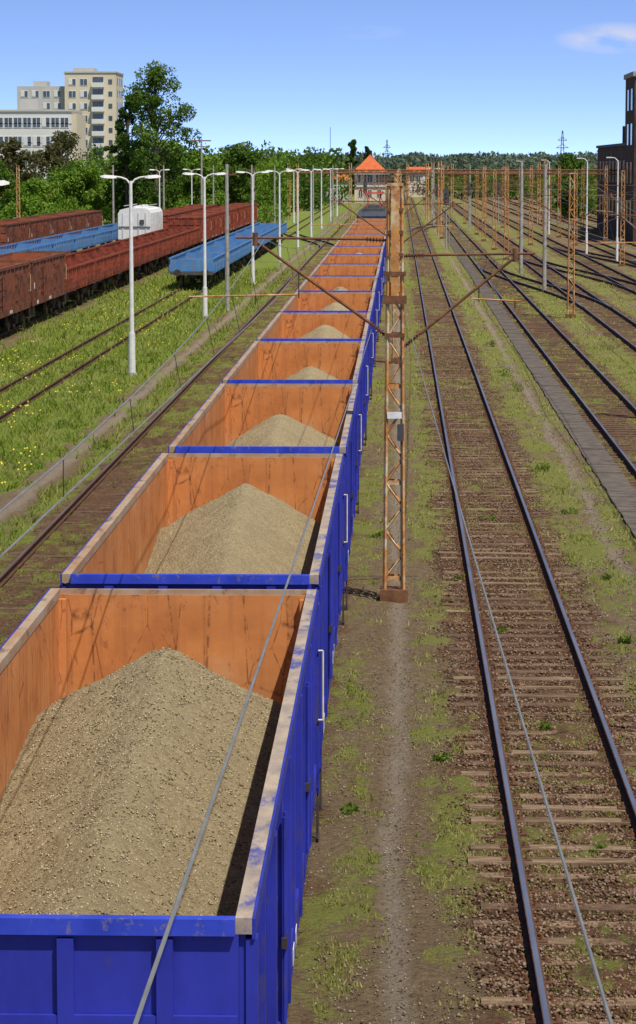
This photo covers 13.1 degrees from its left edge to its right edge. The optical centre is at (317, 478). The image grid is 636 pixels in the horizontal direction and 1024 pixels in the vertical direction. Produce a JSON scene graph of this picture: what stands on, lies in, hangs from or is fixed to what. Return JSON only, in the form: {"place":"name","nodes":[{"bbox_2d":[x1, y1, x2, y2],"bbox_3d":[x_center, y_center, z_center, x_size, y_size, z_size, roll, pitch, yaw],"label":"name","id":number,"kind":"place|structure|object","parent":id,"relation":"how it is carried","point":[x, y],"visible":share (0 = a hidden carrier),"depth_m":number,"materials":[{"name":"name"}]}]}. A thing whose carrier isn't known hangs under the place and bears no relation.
{"place":"outdoors","nodes":[
{"label":"outdoors","id":0,"kind":"place"},
{"bbox_2d":[0,99,85,183],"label":"office building","id":1,"kind":"structure","parent":0,"point":[30,125],"depth_m":448.03,"materials":[{"name":"white paint"}]},
{"bbox_2d":[0,117,68,183],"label":"windows","id":2,"kind":"structure","parent":1,"relation":"in","point":[7,120],"depth_m":447.85,"materials":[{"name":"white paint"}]},
{"bbox_2d":[0,181,635,1023],"bbox_3d":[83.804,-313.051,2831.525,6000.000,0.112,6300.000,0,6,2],"label":"ground","id":3,"kind":"structure","parent":0,"point":[424,971],"depth_m":51.60,"materials":[{"name":"plant"}]},
{"bbox_2d":[0,160,26,219],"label":"round tree","id":4,"kind":"object","parent":3,"relation":"on","point":[7,195],"visible":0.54,"depth_m":370.61,"materials":[{"name":"green plant"}]},
{"bbox_2d":[0,137,42,183],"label":"bronze tree","id":5,"kind":"object","parent":3,"relation":"on","point":[12,156],"visible":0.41,"depth_m":408.22,"materials":[{"name":"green plant"}]},
{"bbox_2d":[6,177,67,216],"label":"round tree","id":6,"kind":"object","parent":3,"relation":"on","point":[32,190],"visible":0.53,"depth_m":348.67,"materials":[{"name":"green plant"}]},
{"bbox_2d":[20,130,99,208],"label":"bronze tree","id":7,"kind":"object","parent":3,"relation":"on","point":[58,147],"visible":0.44,"depth_m":396.95,"materials":[{"name":"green plant"}]},
{"bbox_2d":[17,68,123,169],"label":"apartment block","id":8,"kind":"structure","parent":3,"relation":"on","point":[94,96],"depth_m":596.54,"materials":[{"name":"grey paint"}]},
{"bbox_2d":[21,77,122,169],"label":"windows and balconies","id":9,"kind":"structure","parent":8,"relation":"in","point":[98,106],"depth_m":596.35,"materials":[{"name":"glass"}]},
{"bbox_2d":[47,157,110,211],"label":"round tree","id":10,"kind":"object","parent":3,"relation":"on","point":[79,181],"visible":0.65,"depth_m":362.92,"materials":[{"name":"green plant"}]},
{"bbox_2d":[15,163,190,220],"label":"bushes","id":11,"kind":"object","parent":3,"relation":"on","point":[53,168],"visible":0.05,"depth_m":390.23,"materials":[{"name":"green plant"}]},
{"bbox_2d":[103,96,145,211],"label":"poplar tree","id":12,"kind":"object","parent":3,"relation":"on","point":[126,117],"visible":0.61,"depth_m":356.06,"materials":[{"name":"green plant"}]},
{"bbox_2d":[98,156,151,220],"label":"round tree","id":13,"kind":"object","parent":3,"relation":"on","point":[117,193],"visible":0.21,"depth_m":377.31,"materials":[{"name":"green plant"}]},
{"bbox_2d":[100,175,160,375],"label":"street lamp","id":14,"kind":"object","parent":3,"relation":"on","point":[131,351],"visible":0.99,"depth_m":103.03,"materials":[{"name":"metal"}]},
{"bbox_2d":[0,198,286,224],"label":"hedge","id":15,"kind":"object","parent":3,"relation":"on","point":[5,214],"visible":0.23,"depth_m":354.23,"materials":[{"name":"green plant"}]},
{"bbox_2d":[0,208,299,340],"bbox_3d":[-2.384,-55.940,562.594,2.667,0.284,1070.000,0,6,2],"label":"railway track","id":16,"kind":"structure","parent":3,"relation":"on","point":[36,320],"depth_m":151.58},
{"bbox_2d":[0,261,30,330],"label":"rusty open wagon","id":17,"kind":"object","parent":16,"relation":"on","point":[15,282],"visible":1,"depth_m":127.35,"materials":[{"name":"brown metal"}]},
{"bbox_2d":[0,252,65,324],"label":"rusty open wagon","id":18,"kind":"object","parent":16,"relation":"on","point":[48,277],"visible":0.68,"depth_m":140.02,"materials":[{"name":"brown metal"}]},
{"bbox_2d":[34,260,94,309],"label":"red stake wagon","id":19,"kind":"object","parent":16,"relation":"on","point":[80,276],"visible":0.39,"depth_m":153.24,"materials":[{"name":"metal"}]},
{"bbox_2d":[65,252,119,296],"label":"red stake wagon","id":20,"kind":"object","parent":16,"relation":"on","point":[107,266],"visible":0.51,"depth_m":169.03,"materials":[{"name":"metal"}]},
{"bbox_2d":[76,246,140,286],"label":"red stake wagon","id":21,"kind":"object","parent":16,"relation":"on","point":[123,258],"visible":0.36,"depth_m":182.81,"materials":[{"name":"metal"}]},
{"bbox_2d":[100,240,158,277],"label":"red stake wagon","id":22,"kind":"object","parent":16,"relation":"on","point":[149,251],"visible":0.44,"depth_m":196.25,"materials":[{"name":"metal"}]},
{"bbox_2d":[120,236,173,269],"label":"red stake wagon","id":23,"kind":"object","parent":16,"relation":"on","point":[165,245],"visible":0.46,"depth_m":210.01,"materials":[{"name":"metal"}]},
{"bbox_2d":[138,231,187,263],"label":"red stake wagon","id":24,"kind":"object","parent":16,"relation":"on","point":[180,241],"visible":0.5,"depth_m":224.64,"materials":[{"name":"metal"}]},
{"bbox_2d":[154,228,199,255],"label":"red stake wagon","id":25,"kind":"object","parent":16,"relation":"on","point":[193,236],"visible":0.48,"depth_m":237.87,"materials":[{"name":"metal"}]},
{"bbox_2d":[168,215,210,247],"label":"rusty open wagon","id":26,"kind":"object","parent":16,"relation":"on","point":[185,222],"visible":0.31,"depth_m":243.98,"materials":[{"name":"brown metal"}]},
{"bbox_2d":[181,212,220,241],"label":"rusty open wagon","id":27,"kind":"object","parent":16,"relation":"on","point":[215,224],"visible":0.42,"depth_m":266.28,"materials":[{"name":"brown metal"}]},
{"bbox_2d":[206,208,236,233],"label":"rusty open wagon","id":28,"kind":"object","parent":16,"relation":"on","point":[232,219],"visible":0.37,"depth_m":293.57,"materials":[{"name":"brown metal"}]},
{"bbox_2d":[213,206,244,231],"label":"rusty open wagon","id":29,"kind":"object","parent":16,"relation":"on","point":[240,216],"visible":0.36,"depth_m":307.49,"materials":[{"name":"brown metal"}]},
{"bbox_2d":[114,59,201,206],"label":"poplar tree","id":30,"kind":"object","parent":3,"relation":"on","point":[156,79],"visible":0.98,"depth_m":349.32,"materials":[{"name":"green plant"}]},
{"bbox_2d":[139,138,188,207],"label":"round tree","id":31,"kind":"object","parent":3,"relation":"on","point":[171,147],"visible":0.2,"depth_m":391.94,"materials":[{"name":"green plant"}]},
{"bbox_2d":[0,216,350,646],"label":"railway track","id":32,"kind":"structure","parent":3,"relation":"on","point":[12,568],"depth_m":64.99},
{"bbox_2d":[0,194,354,421],"bbox_3d":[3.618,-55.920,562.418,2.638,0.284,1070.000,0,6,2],"label":"railway track","id":33,"kind":"structure","parent":3,"relation":"on","point":[30,399],"depth_m":116.29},
{"bbox_2d":[169,251,224,287],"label":"blue flat wagon","id":34,"kind":"object","parent":33,"relation":"on","point":[190,265],"visible":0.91,"depth_m":172.96,"materials":[{"name":"paint"}]},
{"bbox_2d":[186,245,239,278],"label":"blue flat wagon","id":35,"kind":"object","parent":33,"relation":"on","point":[234,254],"visible":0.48,"depth_m":196.09,"materials":[{"name":"paint"}]},
{"bbox_2d":[201,240,249,270],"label":"blue flat wagon","id":36,"kind":"object","parent":33,"relation":"on","point":[244,248],"visible":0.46,"depth_m":210.37,"materials":[{"name":"paint"}]},
{"bbox_2d":[182,172,225,318],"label":"street lamp","id":37,"kind":"object","parent":3,"relation":"on","point":[204,303],"visible":0.91,"depth_m":141.73,"materials":[{"name":"metal"}]},
{"bbox_2d":[181,149,229,205],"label":"round tree","id":38,"kind":"object","parent":3,"relation":"on","point":[193,162],"visible":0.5,"depth_m":382.28,"materials":[{"name":"green plant"}]},
{"bbox_2d":[86,140,356,206],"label":"woodland","id":39,"kind":"object","parent":3,"relation":"on","point":[320,160],"visible":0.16,"depth_m":550.40,"materials":[{"name":"green plant"}]},
{"bbox_2d":[225,164,235,309],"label":"concrete post","id":40,"kind":"object","parent":3,"relation":"on","point":[227,302],"visible":0.9,"depth_m":149.60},
{"bbox_2d":[169,149,300,219],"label":"bushes","id":41,"kind":"object","parent":3,"relation":"on","point":[267,183],"visible":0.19,"depth_m":406.42,"materials":[{"name":"green plant"}]},
{"bbox_2d":[215,143,263,203],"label":"round tree","id":42,"kind":"object","parent":3,"relation":"on","point":[240,183],"visible":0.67,"depth_m":397.07,"materials":[{"name":"green plant"}]},
{"bbox_2d":[236,171,268,283],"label":"street lamp","id":43,"kind":"object","parent":3,"relation":"on","point":[252,263],"visible":0.95,"depth_m":182.39,"materials":[{"name":"metal"}]},
{"bbox_2d":[261,168,328,211],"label":"bushes","id":44,"kind":"object","parent":3,"relation":"on","point":[304,188],"visible":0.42,"depth_m":481.82,"materials":[{"name":"green plant"}]},
{"bbox_2d":[344,139,358,194],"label":"conifer tree","id":45,"kind":"object","parent":3,"relation":"on","point":[353,148],"visible":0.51,"depth_m":754.15,"materials":[{"name":"green plant"}]},
{"bbox_2d":[287,163,428,219],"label":"catenary gantry","id":46,"kind":"object","parent":3,"relation":"on","point":[426,206],"visible":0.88,"depth_m":402.48,"materials":[{"name":"metal"}]},
{"bbox_2d":[0,176,381,557],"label":"overhead wire","id":47,"kind":"object","parent":46,"relation":"hanging from","point":[61,499],"visible":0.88,"depth_m":25.14,"materials":[{"name":"metal"}]},
{"bbox_2d":[189,183,534,602],"bbox_3d":[0.776,-1.525,49.643,6.201,7.550,0.500,0,6,2],"label":"catenary mast","id":48,"kind":"object","parent":3,"relation":"on","point":[395,594],"visible":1,"depth_m":49.42,"materials":[{"name":"metal"}]},
{"bbox_2d":[133,332,370,1023],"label":"feeder cable","id":49,"kind":"object","parent":48,"relation":"attached to","point":[158,957],"visible":1,"depth_m":7.98,"materials":[{"name":"metal"}]},
{"bbox_2d":[411,335,612,1023],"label":"feeder cable","id":50,"kind":"object","parent":48,"relation":"attached to","point":[602,994],"visible":1,"depth_m":10.40,"materials":[{"name":"metal"}]},
{"bbox_2d":[353,155,386,202],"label":"signal box","id":51,"kind":"object","parent":3,"relation":"on","point":[369,162],"visible":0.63,"depth_m":593.64,"materials":[{"name":"beige paint"}]},
{"bbox_2d":[355,174,384,196],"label":"windows","id":52,"kind":"structure","parent":51,"relation":"in","point":[373,176],"depth_m":593.30,"materials":[{"name":"glass"}]},
{"bbox_2d":[158,150,597,178],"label":"distant trees","id":53,"kind":"object","parent":3,"relation":"on","point":[420,154],"visible":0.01,"depth_m":1734.65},
{"bbox_2d":[159,151,597,185],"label":"distant trees","id":54,"kind":"object","parent":3,"relation":"on","point":[401,161],"visible":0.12,"depth_m":1097.79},
{"bbox_2d":[291,406,490,1023],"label":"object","id":55,"kind":"object","parent":3,"relation":"on","point":[384,977],"visible":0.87,"depth_m":33.62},
{"bbox_2d":[322,174,461,363],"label":"catenary mast","id":56,"kind":"object","parent":3,"relation":"on","point":[395,360],"visible":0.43,"depth_m":109.51,"materials":[{"name":"metal"}]},
{"bbox_2d":[407,167,430,196],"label":"railway house","id":57,"kind":"structure","parent":3,"relation":"on","point":[421,177],"depth_m":695.68,"materials":[{"name":"beige paint"}]},
{"bbox_2d":[296,164,596,215],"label":"catenary gantry","id":58,"kind":"object","parent":3,"relation":"on","point":[452,199],"visible":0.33,"depth_m":437.01,"materials":[{"name":"metal"}]},
{"bbox_2d":[446,178,635,248],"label":"overhead wire","id":59,"kind":"object","parent":58,"relation":"hanging from","point":[554,218],"visible":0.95,"depth_m":112.81,"materials":[{"name":"metal"}]},
{"bbox_2d":[413,167,594,199],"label":"bushes","id":60,"kind":"object","parent":3,"relation":"on","point":[461,192],"visible":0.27,"depth_m":663.88,"materials":[{"name":"green plant"}]},
{"bbox_2d":[504,165,508,259],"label":"lattice post","id":61,"kind":"object","parent":3,"relation":"on","point":[505,233],"visible":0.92,"depth_m":229.51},
{"bbox_2d":[475,162,553,273],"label":"catenary mast","id":62,"kind":"object","parent":3,"relation":"on","point":[521,187],"visible":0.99,"depth_m":200.64,"materials":[{"name":"metal"}]},
{"bbox_2d":[431,162,597,224],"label":"catenary gantry","id":63,"kind":"object","parent":3,"relation":"on","point":[513,179],"visible":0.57,"depth_m":369.02,"materials":[{"name":"metal"}]},
{"bbox_2d":[404,187,635,1023],"bbox_3d":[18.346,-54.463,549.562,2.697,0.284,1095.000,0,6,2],"label":"railway track","id":64,"kind":"structure","parent":3,"relation":"on","point":[532,942],"depth_m":40.77,"materials":[{"name":"metal"}]},
{"bbox_2d":[413,346,635,1023],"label":"ballast stones","id":65,"kind":"object","parent":3,"relation":"on","point":[567,984],"visible":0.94,"depth_m":37.60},
{"bbox_2d":[437,161,616,235],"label":"catenary gantry","id":66,"kind":"object","parent":3,"relation":"on","point":[440,189],"visible":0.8,"depth_m":309.48,"materials":[{"name":"metal"}]},
{"bbox_2d":[423,197,635,488],"bbox_3d":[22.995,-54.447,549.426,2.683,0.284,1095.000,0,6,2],"label":"railway track","id":67,"kind":"structure","parent":3,"relation":"on","point":[604,429],"depth_m":105.28,"materials":[{"name":"metal"}]},
{"bbox_2d":[442,232,635,537],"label":"cable trough","id":68,"kind":"object","parent":3,"relation":"on","point":[616,484],"visible":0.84,"depth_m":85.16,"materials":[{"name":"concrete"}]},
{"bbox_2d":[450,200,635,355],"bbox_3d":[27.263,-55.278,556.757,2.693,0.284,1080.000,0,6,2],"label":"railway track","id":69,"kind":"structure","parent":3,"relation":"on","point":[618,312],"depth_m":155.28,"materials":[{"name":"metal"}]},
{"bbox_2d":[537,164,553,291],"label":"concrete post","id":70,"kind":"object","parent":3,"relation":"on","point":[545,173],"visible":1,"depth_m":170.95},
{"bbox_2d":[475,265,616,310],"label":"railway track","id":71,"kind":"structure","parent":3,"relation":"on","point":[604,306],"depth_m":173.50,"materials":[{"name":"metal"}]},
{"bbox_2d":[456,188,635,264],"bbox_3d":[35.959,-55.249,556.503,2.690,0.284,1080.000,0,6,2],"label":"railway track","id":72,"kind":"structure","parent":3,"relation":"on","point":[628,256],"depth_m":273.74,"materials":[{"name":"metal"}]},
{"bbox_2d":[458,194,635,298],"bbox_3d":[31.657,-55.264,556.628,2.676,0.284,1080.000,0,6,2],"label":"railway track","id":73,"kind":"structure","parent":3,"relation":"on","point":[586,264],"depth_m":221.83,"materials":[{"name":"metal"}]},
{"bbox_2d":[483,363,635,741],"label":"path pebbles","id":74,"kind":"object","parent":3,"relation":"on","point":[501,380],"visible":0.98,"depth_m":59.59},
{"bbox_2d":[506,173,617,317],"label":"catenary mast","id":75,"kind":"object","parent":3,"relation":"on","point":[573,315],"visible":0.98,"depth_m":142.07,"materials":[{"name":"metal"}]},
{"bbox_2d":[536,166,597,216],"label":"bushes","id":76,"kind":"object","parent":3,"relation":"on","point":[591,191],"visible":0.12,"depth_m":464.34,"materials":[{"name":"green plant"}]},
{"bbox_2d":[550,152,597,217],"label":"round tree","id":77,"kind":"object","parent":3,"relation":"on","point":[572,163],"visible":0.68,"depth_m":414.88,"materials":[{"name":"green plant"}]},
{"bbox_2d":[518,257,635,293],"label":"railway track","id":78,"kind":"structure","parent":3,"relation":"on","point":[532,262],"depth_m":196.56,"materials":[{"name":"metal"}]},
{"bbox_2d":[549,245,635,267],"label":"railway track","id":79,"kind":"structure","parent":3,"relation":"on","point":[628,264],"depth_m":235.02,"materials":[{"name":"metal"}]},
{"bbox_2d":[595,171,635,266],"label":"catenary mast","id":80,"kind":"object","parent":3,"relation":"on","point":[623,257],"visible":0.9,"depth_m":215.31,"materials":[{"name":"metal"}]},
{"bbox_2d":[596,71,635,241],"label":"brick factory","id":81,"kind":"structure","parent":3,"relation":"on","point":[623,153],"depth_m":301.19,"materials":[{"name":"brick"}]},
{"bbox_2d":[599,88,632,221],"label":"windows and chimneys","id":82,"kind":"structure","parent":81,"relation":"in","point":[628,96],"depth_m":306.60,"materials":[{"name":"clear glass"}]},
{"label":"railway track","id":83,"kind":"structure","parent":3,"relation":"on","visible":0},
{"bbox_2d":[0,588,323,1023],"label":"freight wagon","id":84,"kind":"object","parent":83,"relation":"on","point":[120,711],"visible":0.98,"depth_m":23.77,"materials":[{"name":"blue paint"}]},
{"bbox_2d":[59,453,347,810],"bbox_3d":[-1.227,1.882,37.241,3.019,3.132,13.980,0,6,2],"label":"freight wagon","id":85,"kind":"object","parent":83,"relation":"on","point":[205,520],"visible":0.54,"depth_m":39.48,"materials":[{"name":"blue paint"}]},
{"bbox_2d":[168,383,361,610],"bbox_3d":[-0.788,0.302,51.185,3.019,3.132,13.980,0,6,2],"label":"freight wagon","id":86,"kind":"object","parent":83,"relation":"on","point":[273,418],"visible":0.35,"depth_m":55.24,"materials":[{"name":"blue paint"}]},
{"bbox_2d":[222,341,367,504],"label":"freight wagon","id":87,"kind":"object","parent":83,"relation":"on","point":[298,362],"visible":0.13,"depth_m":71.36,"materials":[{"name":"blue paint"}]},
{"bbox_2d":[256,312,372,439],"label":"freight wagon","id":88,"kind":"object","parent":83,"relation":"on","point":[281,326],"visible":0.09,"depth_m":85.30,"materials":[{"name":"blue paint"}]},
{"bbox_2d":[280,292,376,395],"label":"freight wagon","id":89,"kind":"object","parent":83,"relation":"on","point":[324,302],"visible":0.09,"depth_m":99.25,"materials":[{"name":"blue paint"}]},
{"bbox_2d":[296,276,379,363],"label":"freight wagon","id":90,"kind":"object","parent":83,"relation":"on","point":[349,284],"visible":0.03,"depth_m":113.20,"materials":[{"name":"blue paint"}]},
{"bbox_2d":[309,264,381,339],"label":"freight wagon","id":91,"kind":"object","parent":83,"relation":"on","point":[350,270],"visible":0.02,"depth_m":127.14,"materials":[{"name":"blue paint"}]},
{"bbox_2d":[319,255,382,320],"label":"freight wagon","id":92,"kind":"object","parent":83,"relation":"on","point":[352,259],"visible":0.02,"depth_m":141.09,"materials":[{"name":"blue paint"}]},
{"bbox_2d":[326,247,383,294],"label":"freight wagon","id":93,"kind":"object","parent":83,"relation":"on","point":[356,250],"visible":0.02,"depth_m":155.03,"materials":[{"name":"blue paint"}]},
{"bbox_2d":[333,240,385,293],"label":"freight wagon","id":94,"kind":"object","parent":83,"relation":"on","point":[350,243],"visible":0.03,"depth_m":168.97,"materials":[{"name":"blue paint"}]},
{"bbox_2d":[356,192,385,217],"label":"electric locomotive","id":95,"kind":"object","parent":83,"relation":"on","point":[372,211],"visible":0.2,"depth_m":240.54,"materials":[{"name":"paint"}]},
{"bbox_3d":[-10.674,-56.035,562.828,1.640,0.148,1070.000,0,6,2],"label":"railway track","id":96,"kind":"structure","parent":3,"relation":"on","visible":0},
{"bbox_2d":[0,243,54,250],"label":"blue flat wagon","id":97,"kind":"object","parent":96,"relation":"on","point":[41,247],"visible":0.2,"depth_m":204.92,"materials":[{"name":"paint"}]},
{"bbox_2d":[18,238,76,251],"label":"blue flat wagon","id":98,"kind":"object","parent":96,"relation":"on","point":[65,245],"visible":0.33,"depth_m":217.27,"materials":[{"name":"paint"}]},
{"bbox_2d":[42,234,95,260],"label":"blue flat wagon","id":99,"kind":"object","parent":96,"relation":"on","point":[83,242],"visible":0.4,"depth_m":230.57,"materials":[{"name":"paint"}]},
{"bbox_2d":[63,230,112,249],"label":"blue flat wagon","id":100,"kind":"object","parent":96,"relation":"on","point":[102,237],"visible":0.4,"depth_m":243.54,"materials":[{"name":"paint"}]},
{"bbox_2d":[0,264,635,1023],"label":"grass","id":101,"kind":"structure","parent":0,"point":[152,356],"depth_m":87.72,"materials":[{"name":"plant"}]},
{"bbox_2d":[0,0,635,158],"label":"sky","id":102,"kind":"structure","parent":0,"point":[440,77],"materials":[{"name":"blue"}]},
{"bbox_3d":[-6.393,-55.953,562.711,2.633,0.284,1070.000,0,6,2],"label":"railway track","id":103,"kind":"structure","parent":0,"visible":0},
{"bbox_2d":[118,204,162,241],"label":"white hopper wagon","id":104,"kind":"object","parent":103,"relation":"on","point":[147,218],"visible":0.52,"depth_m":239.63,"materials":[{"name":"paint"}]},
{"bbox_3d":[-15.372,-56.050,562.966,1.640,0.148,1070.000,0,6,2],"label":"railway track","id":105,"kind":"structure","parent":0,"visible":0},
{"bbox_2d":[0,221,29,248],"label":"rusty open wagon","id":106,"kind":"object","parent":105,"relation":"on","point":[11,232],"visible":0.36,"depth_m":220.11,"materials":[{"name":"brown metal"}]},
{"bbox_2d":[0,218,50,243],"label":"rusty open wagon","id":107,"kind":"object","parent":105,"relation":"on","point":[39,227],"visible":0.22,"depth_m":236.15,"materials":[{"name":"brown metal"}]},
{"bbox_2d":[20,215,69,238],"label":"rusty open wagon","id":108,"kind":"object","parent":105,"relation":"on","point":[60,224],"visible":0.26,"depth_m":250.13,"materials":[{"name":"brown metal"}]},
{"bbox_2d":[42,212,86,233],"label":"rusty open wagon","id":109,"kind":"object","parent":105,"relation":"on","point":[78,220],"visible":0.24,"depth_m":264.46,"materials":[{"name":"brown metal"}]},
{"bbox_2d":[64,210,102,230],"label":"rusty open wagon","id":110,"kind":"object","parent":105,"relation":"on","point":[94,218],"visible":0.24,"depth_m":278.10,"materials":[{"name":"brown metal"}]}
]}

